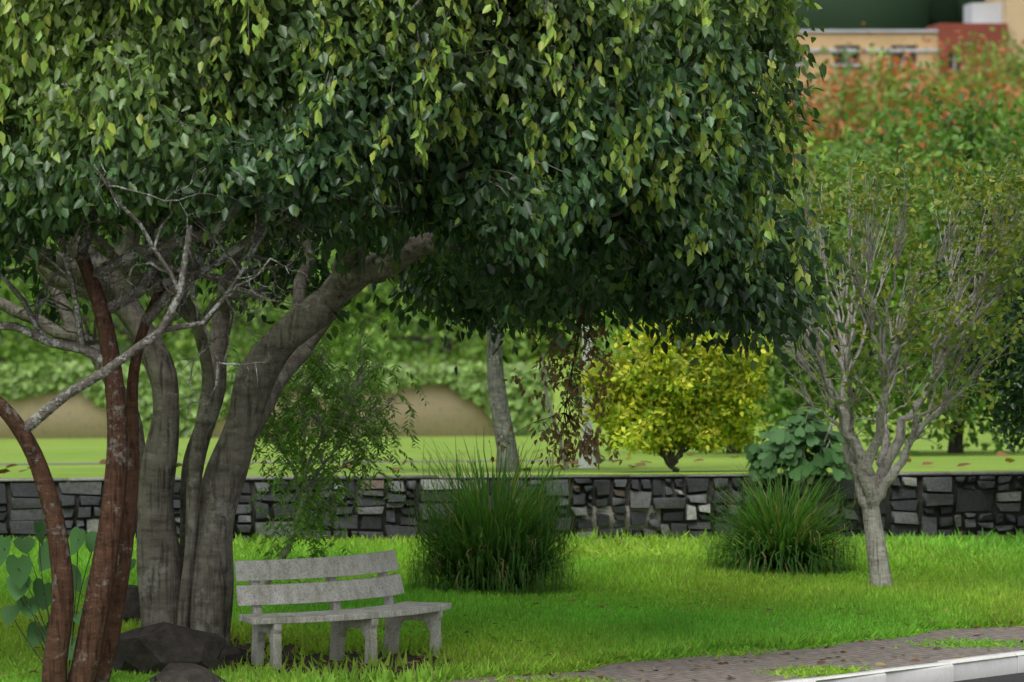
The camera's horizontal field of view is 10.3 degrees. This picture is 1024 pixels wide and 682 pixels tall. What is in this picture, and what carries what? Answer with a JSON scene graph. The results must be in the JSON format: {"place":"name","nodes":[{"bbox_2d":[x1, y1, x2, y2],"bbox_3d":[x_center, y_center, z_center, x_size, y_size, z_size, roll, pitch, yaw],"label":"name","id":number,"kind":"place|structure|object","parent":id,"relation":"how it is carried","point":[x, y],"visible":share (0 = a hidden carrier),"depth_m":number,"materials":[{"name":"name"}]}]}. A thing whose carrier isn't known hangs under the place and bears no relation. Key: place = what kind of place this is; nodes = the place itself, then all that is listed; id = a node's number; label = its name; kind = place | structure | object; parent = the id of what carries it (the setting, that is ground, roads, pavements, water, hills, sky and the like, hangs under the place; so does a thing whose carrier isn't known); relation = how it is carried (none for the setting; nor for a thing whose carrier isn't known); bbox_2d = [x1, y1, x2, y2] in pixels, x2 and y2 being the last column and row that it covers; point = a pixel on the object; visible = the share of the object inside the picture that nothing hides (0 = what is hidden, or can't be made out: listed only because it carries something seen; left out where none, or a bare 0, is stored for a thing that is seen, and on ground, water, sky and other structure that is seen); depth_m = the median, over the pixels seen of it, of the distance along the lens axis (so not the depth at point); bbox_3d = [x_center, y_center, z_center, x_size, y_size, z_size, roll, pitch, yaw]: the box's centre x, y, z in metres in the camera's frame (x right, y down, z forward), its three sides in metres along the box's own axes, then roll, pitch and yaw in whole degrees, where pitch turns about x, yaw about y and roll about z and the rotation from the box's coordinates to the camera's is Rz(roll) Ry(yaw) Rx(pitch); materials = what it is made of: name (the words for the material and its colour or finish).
{"place":"outdoors","nodes":[
{"label":"outdoors","id":0,"kind":"place"},
{"bbox_2d":[0,459,617,464],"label":"path","id":1,"kind":"structure","parent":0,"point":[307,461],"depth_m":79.08,"materials":[{"name":"grey"}]},
{"bbox_2d":[0,3,1023,681],"bbox_3d":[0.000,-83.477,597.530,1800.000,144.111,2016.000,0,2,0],"label":"ground","id":2,"kind":"structure","parent":0,"point":[452,447],"depth_m":84.03,"materials":[{"name":"green plant"}]},
{"bbox_2d":[4,530,95,679],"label":"plant stems","id":3,"kind":"object","parent":2,"relation":"on","point":[68,666],"visible":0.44,"depth_m":45.71,"materials":[{"name":"green plant"}]},
{"bbox_2d":[0,520,135,659],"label":"plant leaves","id":4,"kind":"object","parent":3,"relation":"attached to","point":[16,585],"visible":0.63,"depth_m":45.76,"materials":[{"name":"green plant"}]},
{"bbox_2d":[0,236,142,363],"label":"tree","id":5,"kind":"object","parent":2,"relation":"on","point":[87,315],"depth_m":217.62,"materials":[{"name":"green plant"}]},
{"bbox_2d":[0,213,322,363],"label":"hedge","id":6,"kind":"object","parent":2,"relation":"on","point":[24,348],"depth_m":207.91,"materials":[{"name":"green plant"}]},
{"bbox_2d":[113,585,250,681],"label":"rocks","id":7,"kind":"object","parent":2,"relation":"on","point":[172,652],"visible":0.63,"depth_m":46.98,"materials":[{"name":"grey stone"}]},
{"bbox_2d":[0,0,422,681],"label":"red tree","id":8,"kind":"object","parent":2,"relation":"on","point":[97,641],"depth_m":45.09,"materials":[{"name":"brown plant"}]},
{"bbox_2d":[0,364,523,438],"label":"dirt mound","id":9,"kind":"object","parent":2,"relation":"on","point":[446,411],"depth_m":144.30,"materials":[{"name":"brown soil"}]},
{"bbox_2d":[0,359,554,437],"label":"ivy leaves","id":10,"kind":"object","parent":2,"relation":"on","point":[18,381],"visible":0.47,"depth_m":143.97,"materials":[{"name":"green plant"}]},
{"bbox_2d":[118,235,439,358],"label":"tree","id":11,"kind":"object","parent":2,"relation":"on","point":[265,328],"depth_m":222.24,"materials":[{"name":"green plant"}]},
{"bbox_2d":[214,318,428,605],"bbox_3d":[-1.903,1.265,54.143,2.255,3.000,2.034,0,2,0],"label":"shrub","id":12,"kind":"object","parent":2,"relation":"on","point":[306,515],"depth_m":53.95,"materials":[{"name":"green plant"}]},
{"bbox_2d":[234,550,450,669],"bbox_3d":[-1.433,2.313,48.627,2.330,0.925,0.782,-2,3,-45],"label":"concrete bench","id":13,"kind":"object","parent":2,"relation":"on","point":[254,594],"visible":0.95,"depth_m":48.50,"materials":[{"name":"grey concrete"}]},
{"bbox_2d":[290,0,534,471],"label":"tree","id":14,"kind":"object","parent":2,"relation":"on","point":[500,413],"depth_m":66.11,"materials":[{"name":"grey plant"}]},
{"bbox_2d":[0,0,845,645],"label":"ficus tree","id":15,"kind":"object","parent":2,"relation":"on","point":[474,282],"depth_m":45.80,"materials":[{"name":"green plant"}]},
{"bbox_2d":[2,0,814,284],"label":"ficus tree shoots","id":16,"kind":"object","parent":15,"relation":"attached to","point":[450,91],"visible":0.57,"depth_m":44.92,"materials":[{"name":"green plant"}]},
{"bbox_2d":[274,243,600,363],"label":"tree","id":17,"kind":"object","parent":2,"relation":"on","point":[478,343],"depth_m":200.83,"materials":[{"name":"green plant"}]},
{"bbox_2d":[405,430,582,597],"bbox_3d":[-0.180,2.032,55.617,1.763,2.419,1.783,0,2,0],"label":"grass tuft","id":18,"kind":"object","parent":2,"relation":"on","point":[501,546],"visible":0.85,"depth_m":55.15,"materials":[{"name":"green plant"}]},
{"bbox_2d":[0,449,1014,472],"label":"fallen leaves","id":19,"kind":"object","parent":2,"relation":"on","point":[641,463],"visible":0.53,"depth_m":73.03,"materials":[{"name":"brown plant"}]},
{"bbox_2d":[407,318,609,353],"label":"tree","id":20,"kind":"object","parent":2,"relation":"on","point":[408,349],"depth_m":217.31,"materials":[{"name":"green plant"}]},
{"bbox_2d":[0,526,1023,681],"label":"lawn grass","id":21,"kind":"structure","parent":2,"relation":"on","point":[932,578],"depth_m":52.84,"materials":[{"name":"green plant"}]},
{"bbox_2d":[0,471,1023,540],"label":"retaining wall","id":22,"kind":"structure","parent":2,"relation":"on","point":[950,503],"depth_m":64.02,"materials":[{"name":"grey stone"}]},
{"bbox_2d":[542,354,569,468],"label":"tree trunk","id":23,"kind":"object","parent":2,"relation":"on","point":[566,465],"visible":0.67,"depth_m":69.25,"materials":[{"name":"grey plant"}]},
{"bbox_2d":[578,324,595,467],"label":"trunk","id":24,"kind":"object","parent":2,"relation":"on","point":[583,462],"visible":0.06,"depth_m":70.29,"materials":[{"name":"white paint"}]},
{"bbox_2d":[557,347,619,463],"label":"dark tree","id":25,"kind":"object","parent":2,"relation":"on","point":[578,374],"depth_m":75.43,"materials":[{"name":"brown plant"}]},
{"bbox_2d":[271,0,984,311],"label":"hill forest","id":26,"kind":"object","parent":2,"relation":"on","point":[880,14],"visible":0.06,"depth_m":295.15,"materials":[{"name":"green plant"}]},
{"bbox_2d":[573,317,789,471],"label":"yellow bush","id":27,"kind":"object","parent":2,"relation":"on","point":[706,416],"depth_m":65.06,"materials":[{"name":"yellow plant"}]},
{"bbox_2d":[595,140,851,360],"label":"tree","id":28,"kind":"object","parent":2,"relation":"on","point":[618,350],"depth_m":195.03,"materials":[{"name":"green plant"}]},
{"bbox_2d":[560,124,903,452],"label":"tree","id":29,"kind":"object","parent":2,"relation":"on","point":[634,329],"depth_m":89.90,"materials":[{"name":"green plant"}]},
{"bbox_2d":[695,460,864,576],"bbox_3d":[2.777,2.053,58.529,1.798,1.722,1.781,0,2,0],"label":"grass tuft","id":30,"kind":"object","parent":2,"relation":"on","point":[782,538],"visible":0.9,"depth_m":58.17,"materials":[{"name":"green plant"}]},
{"bbox_2d":[743,409,851,483],"bbox_3d":[3.238,1.191,63.861,1.278,0.851,0.924,0,2,0],"label":"leaf shrub","id":31,"kind":"object","parent":2,"relation":"on","point":[774,451],"depth_m":63.64,"materials":[{"name":"green plant"}]},
{"bbox_2d":[635,119,1023,455],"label":"tree","id":32,"kind":"object","parent":2,"relation":"on","point":[781,410],"depth_m":83.45,"materials":[{"name":"green plant"}]},
{"bbox_2d":[773,68,966,170],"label":"tree","id":33,"kind":"object","parent":2,"relation":"on","point":[864,114],"depth_m":222.19,"materials":[{"name":"green plant"}]},
{"bbox_2d":[739,22,1023,185],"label":"tree","id":34,"kind":"object","parent":2,"relation":"on","point":[889,75],"depth_m":204.89,"materials":[{"name":"green plant"}]},
{"bbox_2d":[752,0,1023,145],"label":"hillside building","id":35,"kind":"structure","parent":2,"relation":"on","point":[998,16],"depth_m":261.68,"materials":[{"name":"beige paint"}]},
{"bbox_2d":[753,139,1023,587],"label":"tree","id":36,"kind":"object","parent":2,"relation":"on","point":[1007,186],"depth_m":55.60,"materials":[{"name":"plant"}]},
{"bbox_2d":[776,650,1023,681],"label":"kerb","id":37,"kind":"structure","parent":2,"relation":"on","point":[991,666],"depth_m":48.27,"materials":[{"name":"paint"}]},
{"bbox_2d":[794,61,1023,453],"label":"tree","id":38,"kind":"object","parent":2,"relation":"on","point":[955,143],"depth_m":87.99,"materials":[{"name":"green plant"}]},
{"bbox_2d":[862,27,1023,170],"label":"tree","id":39,"kind":"object","parent":2,"relation":"on","point":[1001,72],"depth_m":229.30,"materials":[{"name":"green plant"}]},
{"bbox_2d":[872,140,1019,371],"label":"tree","id":40,"kind":"object","parent":2,"relation":"on","point":[934,151],"depth_m":184.88,"materials":[{"name":"green plant"}]},
{"bbox_2d":[919,163,1023,451],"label":"tree","id":41,"kind":"object","parent":2,"relation":"on","point":[997,413],"depth_m":62.12,"materials":[{"name":"green plant"}]},
{"bbox_2d":[489,287,622,470],"bbox_3d":[0.383,0.271,49.789,1.178,1.751,0.854,0,2,0],"label":"shrub","id":42,"kind":"object","parent":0,"point":[586,450],"depth_m":49.77,"materials":[{"name":"brown plant"}]},
{"bbox_2d":[443,625,1023,681],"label":"paved path","id":43,"kind":"structure","parent":0,"point":[872,652],"depth_m":48.64,"materials":[{"name":"grey concrete"}]},
{"bbox_2d":[0,591,1023,681],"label":"fallen leaves","id":44,"kind":"object","parent":43,"relation":"on","point":[720,663],"visible":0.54,"depth_m":48.87,"materials":[{"name":"brown plant"}]}
]}

